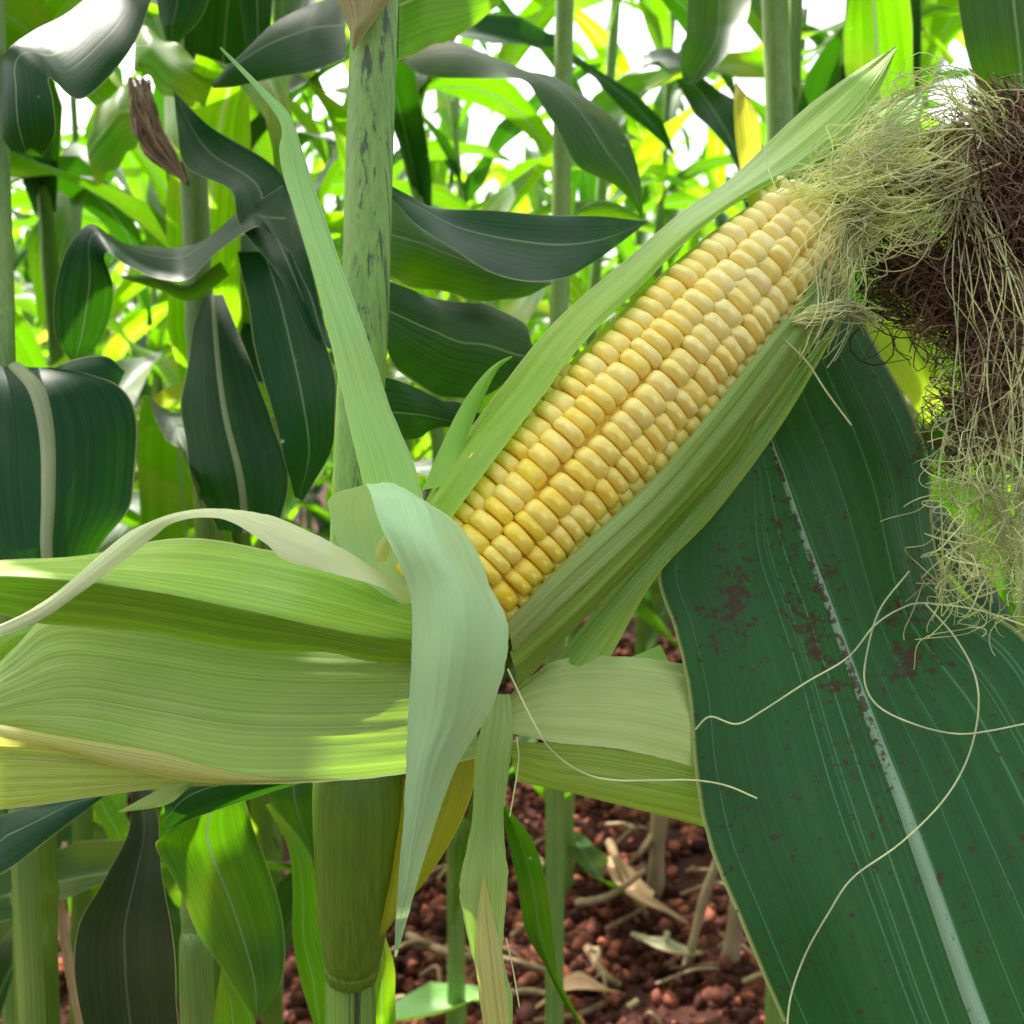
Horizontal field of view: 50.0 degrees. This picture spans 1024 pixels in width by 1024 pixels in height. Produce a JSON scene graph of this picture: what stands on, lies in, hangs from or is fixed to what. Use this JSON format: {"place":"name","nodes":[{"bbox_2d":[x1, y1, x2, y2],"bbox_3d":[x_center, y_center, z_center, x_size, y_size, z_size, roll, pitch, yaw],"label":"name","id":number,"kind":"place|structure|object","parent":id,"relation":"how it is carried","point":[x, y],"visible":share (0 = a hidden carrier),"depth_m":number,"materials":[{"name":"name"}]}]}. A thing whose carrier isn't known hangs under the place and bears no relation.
{"place":"outdoors","nodes":[
{"label":"outdoors","id":0,"kind":"place"},
{"bbox_2d":[12,0,977,360],"label":"sky","id":1,"kind":"structure","parent":0,"point":[634,38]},
{"bbox_2d":[30,457,1014,1023],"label":"ground","id":2,"kind":"structure","parent":0,"point":[682,1011],"depth_m":1.84,"materials":[{"name":"red soil"}]},
{"bbox_2d":[12,209,30,315],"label":"corn plant","id":3,"kind":"object","parent":2,"relation":"on","point":[18,239],"visible":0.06,"depth_m":6.32,"materials":[{"name":"yellow plant"}]},
{"bbox_2d":[12,214,114,237],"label":"corn plant","id":4,"kind":"object","parent":2,"relation":"on","point":[87,219],"visible":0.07,"depth_m":1.62,"materials":[{"name":"green plant"}]},
{"bbox_2d":[11,66,123,300],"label":"corn plant","id":5,"kind":"object","parent":2,"relation":"on","point":[118,73],"visible":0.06,"depth_m":2.75,"materials":[{"name":"green plant"}]},
{"bbox_2d":[12,142,137,482],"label":"corn plant","id":6,"kind":"object","parent":2,"relation":"on","point":[17,215],"visible":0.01,"depth_m":3.37,"materials":[{"name":"green plant"}]},
{"bbox_2d":[0,0,150,1023],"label":"corn plant","id":7,"kind":"object","parent":2,"relation":"on","point":[68,439],"visible":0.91,"depth_m":0.43,"materials":[{"name":"green plant"}]},
{"bbox_2d":[13,228,140,401],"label":"corn plant","id":8,"kind":"object","parent":2,"relation":"on","point":[29,318],"visible":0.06,"depth_m":5.17,"materials":[{"name":"green plant"}]},
{"bbox_2d":[14,215,148,355],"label":"corn plant","id":9,"kind":"object","parent":2,"relation":"on","point":[37,332],"visible":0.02,"depth_m":4.48,"materials":[{"name":"green plant"}]},
{"bbox_2d":[11,155,152,325],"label":"corn plant","id":10,"kind":"object","parent":2,"relation":"on","point":[119,224],"visible":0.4,"depth_m":1.36,"materials":[{"name":"green plant"}]},
{"bbox_2d":[28,262,136,462],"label":"corn plant","id":11,"kind":"object","parent":2,"relation":"on","point":[108,334],"visible":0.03,"depth_m":5.30,"materials":[{"name":"green plant"}]},
{"bbox_2d":[13,93,152,305],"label":"corn plant","id":12,"kind":"object","parent":2,"relation":"on","point":[114,183],"visible":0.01,"depth_m":4.38,"materials":[{"name":"green plant"}]},
{"bbox_2d":[11,3,158,352],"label":"corn plant","id":13,"kind":"object","parent":2,"relation":"on","point":[20,200],"visible":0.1,"depth_m":1.65,"materials":[{"name":"green plant"}]},
{"bbox_2d":[14,134,158,344],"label":"corn plant","id":14,"kind":"object","parent":2,"relation":"on","point":[21,257],"visible":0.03,"depth_m":3.97,"materials":[{"name":"green plant"}]},
{"bbox_2d":[0,790,178,1023],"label":"corn plant","id":15,"kind":"object","parent":2,"relation":"on","point":[124,962],"visible":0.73,"depth_m":0.40,"materials":[{"name":"green plant"}]},
{"bbox_2d":[11,170,169,409],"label":"corn plant","id":16,"kind":"object","parent":2,"relation":"on","point":[110,176],"visible":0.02,"depth_m":4.03,"materials":[{"name":"green plant"}]},
{"bbox_2d":[14,72,167,490],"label":"corn plant","id":17,"kind":"object","parent":2,"relation":"on","point":[134,328],"visible":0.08,"depth_m":2.26,"materials":[{"name":"yellow plant"}]},
{"bbox_2d":[58,795,129,1023],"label":"corn plant","id":18,"kind":"object","parent":2,"relation":"on","point":[115,822],"visible":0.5,"depth_m":0.76,"materials":[{"name":"green plant"}]},
{"bbox_2d":[61,133,164,408],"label":"corn plant","id":19,"kind":"object","parent":2,"relation":"on","point":[67,137],"depth_m":3.20,"materials":[{"name":"green plant"}]},
{"bbox_2d":[55,73,175,432],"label":"corn plant","id":20,"kind":"object","parent":2,"relation":"on","point":[157,340],"visible":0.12,"depth_m":2.78,"materials":[{"name":"green plant"}]},
{"bbox_2d":[0,0,314,1015],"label":"corn plant","id":21,"kind":"object","parent":2,"relation":"on","point":[234,28],"visible":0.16,"depth_m":0.85,"materials":[{"name":"green plant"}]},
{"bbox_2d":[0,840,314,921],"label":"corn plant","id":22,"kind":"object","parent":2,"relation":"on","point":[83,866],"visible":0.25,"depth_m":0.69,"materials":[{"name":"green plant"}]},
{"bbox_2d":[10,75,316,915],"bbox_3d":[-0.559,-0.260,1.296,0.343,1.947,1.097,2,6,20],"label":"corn plant","id":23,"kind":"object","parent":2,"relation":"on","point":[56,229],"visible":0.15,"depth_m":1.27,"materials":[{"name":"green plant"}]},
{"bbox_2d":[36,34,349,546],"bbox_3d":[-0.707,-0.336,2.880,1.168,1.766,0.408,1,6,8],"label":"corn plant","id":24,"kind":"object","parent":2,"relation":"on","point":[42,336],"visible":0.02,"depth_m":2.73,"materials":[{"name":"green plant"}]},
{"bbox_2d":[53,0,336,1016],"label":"corn plant","id":25,"kind":"object","parent":2,"relation":"on","point":[239,456],"visible":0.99,"depth_m":0.53,"materials":[{"name":"green plant"}]},
{"bbox_2d":[115,86,332,549],"bbox_3d":[-0.531,-0.197,2.337,0.366,1.603,1.066,2,6,22],"label":"corn plant","id":26,"kind":"object","parent":2,"relation":"on","point":[298,128],"visible":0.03,"depth_m":2.37,"materials":[{"name":"green plant"}]},
{"bbox_2d":[155,783,300,1023],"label":"corn plant","id":27,"kind":"object","parent":2,"relation":"on","point":[209,848],"visible":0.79,"depth_m":0.40,"materials":[{"name":"green plant"}]},
{"bbox_2d":[0,0,463,1023],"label":"corn plant","id":28,"kind":"object","parent":2,"relation":"on","point":[124,292],"visible":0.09,"depth_m":1.13,"materials":[{"name":"green plant"}]},
{"bbox_2d":[76,0,438,490],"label":"corn plant","id":29,"kind":"object","parent":2,"relation":"on","point":[165,367],"visible":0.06,"depth_m":1.71,"materials":[{"name":"green plant"}]},
{"bbox_2d":[119,22,432,547],"bbox_3d":[-0.789,-0.553,3.515,1.098,2.065,0.429,2,6,17],"label":"corn plant","id":30,"kind":"object","parent":2,"relation":"on","point":[293,512],"visible":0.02,"depth_m":3.50,"materials":[{"name":"green plant"}]},
{"bbox_2d":[5,0,585,1023],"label":"corn plant","id":31,"kind":"object","parent":2,"relation":"on","point":[503,98],"visible":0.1,"depth_m":1.25,"materials":[{"name":"green plant"}]},
{"bbox_2d":[305,478,325,529],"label":"corn plant","id":32,"kind":"object","parent":2,"relation":"on","point":[316,490],"visible":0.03,"depth_m":5.96,"materials":[{"name":"green plant"}]},
{"bbox_2d":[305,149,336,538],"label":"corn plant","id":33,"kind":"object","parent":2,"relation":"on","point":[323,524],"visible":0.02,"depth_m":4.28,"materials":[{"name":"green plant"}]},
{"bbox_2d":[108,10,533,522],"bbox_3d":[-0.333,-0.238,2.446,1.047,1.663,0.297,-2,6,-15],"label":"corn plant","id":34,"kind":"object","parent":2,"relation":"on","point":[306,120],"visible":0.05,"depth_m":2.33,"materials":[{"name":"green plant"}]},
{"bbox_2d":[304,125,343,501],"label":"corn plant","id":35,"kind":"object","parent":2,"relation":"on","point":[314,159],"visible":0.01,"depth_m":4.44,"materials":[{"name":"green plant"}]},
{"bbox_2d":[265,783,395,1023],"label":"corn plant","id":36,"kind":"object","parent":2,"relation":"on","point":[290,811],"visible":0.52,"depth_m":0.50,"materials":[{"name":"green plant"}]},
{"bbox_2d":[10,14,674,1023],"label":"corn plant","id":37,"kind":"object","parent":2,"relation":"on","point":[488,28],"visible":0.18,"depth_m":1.18,"materials":[{"name":"green plant"}]},
{"bbox_2d":[305,144,454,541],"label":"corn plant","id":38,"kind":"object","parent":2,"relation":"on","point":[310,150],"visible":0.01,"depth_m":3.31,"materials":[{"name":"green plant"}]},
{"bbox_2d":[0,635,765,1023],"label":"soil crumbs","id":39,"kind":"object","parent":2,"relation":"on","point":[724,987],"visible":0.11,"depth_m":1.69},
{"bbox_2d":[393,938,446,951],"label":"straw","id":40,"kind":"object","parent":39,"relation":"on","point":[413,942],"visible":0.65,"depth_m":1.62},
{"bbox_2d":[419,964,441,982],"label":"straw","id":41,"kind":"object","parent":39,"relation":"on","point":[428,970],"visible":0.8,"depth_m":1.55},
{"bbox_2d":[395,981,478,1020],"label":"fallen leaf","id":42,"kind":"object","parent":39,"relation":"on","point":[428,999],"visible":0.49,"depth_m":1.40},
{"bbox_2d":[404,931,544,971],"bbox_3d":[-0.057,0.647,1.598,0.262,0.033,0.063,3,7,27],"label":"straw","id":43,"kind":"object","parent":39,"relation":"on","point":[433,948],"visible":0.57,"depth_m":1.58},
{"bbox_2d":[470,946,525,978],"bbox_3d":[-0.020,0.649,1.589,0.093,0.032,0.024,-2,6,-22],"label":"straw","id":44,"kind":"object","parent":39,"relation":"on","point":[473,975],"visible":0.41,"depth_m":1.60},
{"bbox_2d":[477,987,583,1006],"bbox_3d":[0.025,0.671,1.515,0.148,0.021,0.025,0,6,4],"label":"straw","id":45,"kind":"object","parent":39,"relation":"on","point":[531,991],"visible":0.37,"depth_m":1.52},
{"bbox_2d":[533,1000,605,1023],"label":"straw","id":46,"kind":"object","parent":39,"relation":"on","point":[585,1011],"visible":0.66,"depth_m":1.47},
{"bbox_2d":[535,971,625,1008],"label":"fallen leaf","id":47,"kind":"object","parent":39,"relation":"on","point":[578,980],"visible":0.78,"depth_m":1.51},
{"bbox_2d":[587,946,600,968],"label":"straw","id":48,"kind":"object","parent":39,"relation":"on","point":[597,949],"visible":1,"depth_m":1.61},
{"bbox_2d":[570,830,625,895],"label":"fallen leaf","id":49,"kind":"object","parent":39,"relation":"on","point":[592,860],"visible":0.83,"depth_m":1.78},
{"bbox_2d":[593,972,606,995],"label":"straw","id":50,"kind":"object","parent":39,"relation":"on","point":[598,975],"visible":0.83,"depth_m":1.53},
{"bbox_2d":[583,943,621,988],"bbox_3d":[0.127,0.662,1.603,0.028,0.026,0.118,-2,6,-17],"label":"straw","id":51,"kind":"object","parent":39,"relation":"on","point":[597,965],"visible":0.88,"depth_m":1.58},
{"bbox_2d":[575,867,648,907],"bbox_3d":[0.158,0.598,1.746,0.131,0.100,0.016,4,7,34],"label":"straw","id":52,"kind":"object","parent":39,"relation":"on","point":[609,895],"visible":1,"depth_m":1.74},
{"bbox_2d":[605,822,639,833],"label":"straw","id":53,"kind":"object","parent":39,"relation":"on","point":[618,824],"visible":0.79,"depth_m":2.12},
{"bbox_2d":[604,904,646,931],"bbox_3d":[0.190,0.639,1.743,0.028,0.022,0.115,5,8,41],"label":"straw","id":54,"kind":"object","parent":39,"relation":"on","point":[631,915],"visible":0.85,"depth_m":1.72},
{"bbox_2d":[605,838,648,918],"bbox_3d":[0.187,0.613,1.857,0.029,0.042,0.250,-1,6,-8],"label":"straw","id":55,"kind":"object","parent":39,"relation":"on","point":[616,858],"visible":0.79,"depth_m":1.84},
{"bbox_2d":[614,825,650,846],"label":"straw","id":56,"kind":"object","parent":39,"relation":"on","point":[622,838],"visible":0.6,"depth_m":2.04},
{"bbox_2d":[627,831,650,866],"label":"straw","id":57,"kind":"object","parent":39,"relation":"on","point":[646,844],"visible":0.66,"depth_m":1.84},
{"bbox_2d":[607,857,688,923],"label":"fallen leaf","id":58,"kind":"object","parent":39,"relation":"on","point":[640,890],"visible":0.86,"depth_m":1.74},
{"bbox_2d":[631,931,708,955],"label":"fallen leaf","id":59,"kind":"object","parent":39,"relation":"on","point":[666,943],"visible":1,"depth_m":1.60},
{"bbox_2d":[655,966,720,985],"bbox_3d":[0.260,0.654,1.559,0.115,0.027,0.026,-2,6,-20],"label":"straw","id":60,"kind":"object","parent":39,"relation":"on","point":[684,973],"visible":1,"depth_m":1.55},
{"bbox_2d":[670,962,718,969],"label":"straw","id":61,"kind":"object","parent":39,"relation":"on","point":[695,965],"visible":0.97,"depth_m":1.58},
{"bbox_2d":[680,881,724,896],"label":"straw","id":62,"kind":"object","parent":39,"relation":"on","point":[695,889],"visible":0.4,"depth_m":1.82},
{"bbox_2d":[742,972,762,984],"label":"straw","id":63,"kind":"object","parent":39,"relation":"on","point":[752,977],"visible":0.4,"depth_m":1.55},
{"bbox_2d":[285,0,488,533],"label":"corn plant","id":64,"kind":"object","parent":2,"relation":"on","point":[433,117],"visible":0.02,"depth_m":2.97,"materials":[{"name":"green plant"}]},
{"bbox_2d":[405,439,425,460],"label":"corn plant","id":65,"kind":"object","parent":2,"relation":"on","point":[417,450],"visible":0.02,"depth_m":4.14,"materials":[{"name":"green plant"}]},
{"bbox_2d":[387,72,478,493],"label":"corn plant","id":66,"kind":"object","parent":2,"relation":"on","point":[439,171],"visible":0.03,"depth_m":3.34,"materials":[{"name":"green plant"}]},
{"bbox_2d":[135,0,807,1023],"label":"corn plant","id":67,"kind":"object","parent":2,"relation":"on","point":[411,130],"visible":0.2,"depth_m":1.33,"materials":[{"name":"green plant"}]},
{"bbox_2d":[448,158,500,300],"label":"corn plant","id":68,"kind":"object","parent":2,"relation":"on","point":[464,176],"visible":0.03,"depth_m":3.92,"materials":[{"name":"green plant"}]},
{"bbox_2d":[312,0,647,1023],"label":"corn plant","id":69,"kind":"object","parent":2,"relation":"on","point":[446,348],"visible":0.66,"depth_m":0.36,"materials":[{"name":"green plant"}]},
{"bbox_2d":[0,46,1023,1023],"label":"corn ear","id":70,"kind":"object","parent":69,"relation":"on","point":[399,628],"visible":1,"depth_m":0.31},
{"bbox_2d":[509,737,518,815],"bbox_3d":[0.001,0.071,0.295,0.003,0.022,0.001,0,6,0],"label":"silk thread","id":71,"kind":"object","parent":70,"relation":"hanging from","point":[516,777],"visible":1,"depth_m":0.29},
{"bbox_2d":[507,668,756,798],"bbox_3d":[0.035,0.062,0.300,0.073,0.042,0.004,-2,6,-15],"label":"silk thread","id":72,"kind":"object","parent":70,"relation":"hanging from","point":[542,738],"visible":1,"depth_m":0.30},
{"bbox_2d":[783,338,851,425],"bbox_3d":[0.089,-0.038,0.320,0.025,0.026,0.010,0,6,0],"label":"silk thread","id":73,"kind":"object","parent":70,"relation":"hanging from","point":[817,377],"visible":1,"depth_m":0.32},
{"bbox_2d":[695,602,1023,729],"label":"silk thread","id":74,"kind":"object","parent":70,"relation":"attached to","point":[799,686],"visible":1,"depth_m":0.32},
{"bbox_2d":[786,603,979,1023],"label":"silk thread","id":75,"kind":"object","parent":70,"relation":"hanging from","point":[911,833],"visible":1,"depth_m":0.31},
{"bbox_2d":[863,571,1023,734],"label":"silk thread","id":76,"kind":"object","parent":70,"relation":"attached to","point":[869,640],"visible":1,"depth_m":0.32},
{"bbox_2d":[447,173,547,319],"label":"corn plant","id":77,"kind":"object","parent":2,"relation":"on","point":[492,192],"visible":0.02,"depth_m":5.27,"materials":[{"name":"green plant"}]},
{"bbox_2d":[211,0,792,1023],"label":"corn plant","id":78,"kind":"object","parent":2,"relation":"on","point":[589,136],"visible":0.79,"depth_m":0.60,"materials":[{"name":"green plant"}]},
{"bbox_2d":[316,0,688,647],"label":"corn plant","id":79,"kind":"object","parent":2,"relation":"on","point":[452,155],"visible":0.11,"depth_m":2.29,"materials":[{"name":"green plant"}]},
{"bbox_2d":[472,146,545,332],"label":"corn plant","id":80,"kind":"object","parent":2,"relation":"on","point":[536,198],"visible":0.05,"depth_m":3.62,"materials":[{"name":"yellow plant"}]},
{"bbox_2d":[452,805,581,1023],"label":"leaf","id":81,"kind":"object","parent":2,"relation":"on","point":[534,900],"visible":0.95,"depth_m":0.50,"materials":[{"name":"green plant"}]},
{"bbox_2d":[432,12,605,412],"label":"corn plant","id":82,"kind":"object","parent":2,"relation":"on","point":[506,131],"visible":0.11,"depth_m":2.90,"materials":[{"name":"green plant"}]},
{"bbox_2d":[471,158,641,665],"bbox_3d":[0.103,-0.213,2.994,0.991,1.498,0.346,5,8,42],"label":"corn plant","id":83,"kind":"object","parent":2,"relation":"on","point":[496,173],"visible":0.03,"depth_m":2.98,"materials":[{"name":"green plant"}]},
{"bbox_2d":[531,206,614,332],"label":"corn plant","id":84,"kind":"object","parent":2,"relation":"on","point":[538,322],"visible":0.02,"depth_m":4.20,"materials":[{"name":"green plant"}]},
{"bbox_2d":[543,169,627,613],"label":"corn plant","id":85,"kind":"object","parent":2,"relation":"on","point":[587,185],"visible":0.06,"depth_m":3.47,"materials":[{"name":"green plant"}]},
{"bbox_2d":[526,111,706,316],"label":"corn plant","id":86,"kind":"object","parent":2,"relation":"on","point":[544,116],"visible":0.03,"depth_m":4.31,"materials":[{"name":"green plant"}]},
{"bbox_2d":[550,33,690,646],"bbox_3d":[0.349,-0.345,3.010,0.289,1.757,0.886,4,7,32],"label":"corn plant","id":87,"kind":"object","parent":2,"relation":"on","point":[641,237],"visible":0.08,"depth_m":2.91,"materials":[{"name":"green plant"}]},
{"bbox_2d":[531,0,733,654],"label":"corn plant","id":88,"kind":"object","parent":2,"relation":"on","point":[667,100],"visible":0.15,"depth_m":2.40,"materials":[{"name":"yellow plant"}]},
{"bbox_2d":[310,0,955,895],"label":"corn plant","id":89,"kind":"object","parent":2,"relation":"on","point":[648,148],"visible":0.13,"depth_m":1.71,"materials":[{"name":"green plant"}]},
{"bbox_2d":[533,99,735,333],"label":"corn plant","id":90,"kind":"object","parent":2,"relation":"on","point":[650,105],"visible":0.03,"depth_m":4.76,"materials":[{"name":"green plant"}]},
{"bbox_2d":[646,813,668,898],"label":"dry stalk","id":91,"kind":"object","parent":2,"relation":"on","point":[656,868],"visible":0.39,"depth_m":1.86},
{"bbox_2d":[608,141,706,264],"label":"corn plant","id":92,"kind":"object","parent":2,"relation":"on","point":[693,241],"visible":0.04,"depth_m":3.53,"materials":[{"name":"green plant"}]},
{"bbox_2d":[648,126,737,238],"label":"corn plant","id":93,"kind":"object","parent":2,"relation":"on","point":[717,176],"visible":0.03,"depth_m":2.94,"materials":[{"name":"yellow plant"}]},
{"bbox_2d":[682,858,717,964],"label":"dry stalk","id":94,"kind":"object","parent":2,"relation":"on","point":[705,895],"visible":0.48,"depth_m":1.61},
{"bbox_2d":[686,868,718,873],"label":"straw","id":95,"kind":"object","parent":2,"relation":"on","point":[699,870],"visible":0.36,"depth_m":1.91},
{"bbox_2d":[720,897,742,963],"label":"dry stalk","id":96,"kind":"object","parent":2,"relation":"on","point":[731,947],"visible":0.22,"depth_m":1.59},
{"bbox_2d":[488,0,981,593],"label":"corn plant","id":97,"kind":"object","parent":2,"relation":"on","point":[710,106],"visible":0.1,"depth_m":1.31,"materials":[{"name":"green plant"}]},
{"bbox_2d":[676,83,802,182],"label":"corn plant","id":98,"kind":"object","parent":2,"relation":"on","point":[763,136],"visible":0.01,"depth_m":3.84,"materials":[{"name":"green plant"}]},
{"bbox_2d":[571,0,949,569],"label":"corn plant","id":99,"kind":"object","parent":2,"relation":"on","point":[694,186],"visible":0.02,"depth_m":2.37,"materials":[{"name":"green plant"}]},
{"bbox_2d":[633,0,1011,475],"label":"corn plant","id":100,"kind":"object","parent":2,"relation":"on","point":[681,199],"visible":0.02,"depth_m":2.45,"materials":[{"name":"green plant"}]},
{"bbox_2d":[653,0,1003,475],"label":"corn plant","id":101,"kind":"object","parent":2,"relation":"on","point":[945,30],"visible":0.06,"depth_m":1.79,"materials":[{"name":"green plant"}]},
{"bbox_2d":[802,3,958,562],"bbox_3d":[0.854,-0.156,1.252,1.062,1.748,0.372,4,7,36],"label":"corn plant","id":102,"kind":"object","parent":2,"relation":"on","point":[929,10],"visible":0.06,"depth_m":1.33,"materials":[{"name":"green plant"}]},
{"bbox_2d":[838,0,957,587],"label":"corn plant","id":103,"kind":"object","parent":2,"relation":"on","point":[873,30],"visible":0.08,"depth_m":0.91,"materials":[{"name":"green plant"}]},
{"bbox_2d":[849,0,1023,634],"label":"corn plant","id":104,"kind":"object","parent":2,"relation":"on","point":[993,33],"visible":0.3,"depth_m":0.46,"materials":[{"name":"green plant"}]},
{"bbox_2d":[935,68,973,243],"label":"corn plant","id":105,"kind":"object","parent":2,"relation":"on","point":[944,73],"visible":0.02,"depth_m":2.56,"materials":[{"name":"green plant"}]},
{"bbox_2d":[921,110,1009,507],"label":"corn plant","id":106,"kind":"object","parent":2,"relation":"on","point":[1001,491],"depth_m":2.61,"materials":[{"name":"green plant"}]},
{"bbox_2d":[658,303,1023,1023],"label":"leaf","id":107,"kind":"object","parent":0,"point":[786,567],"visible":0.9,"depth_m":0.33,"materials":[{"name":"green plant"}]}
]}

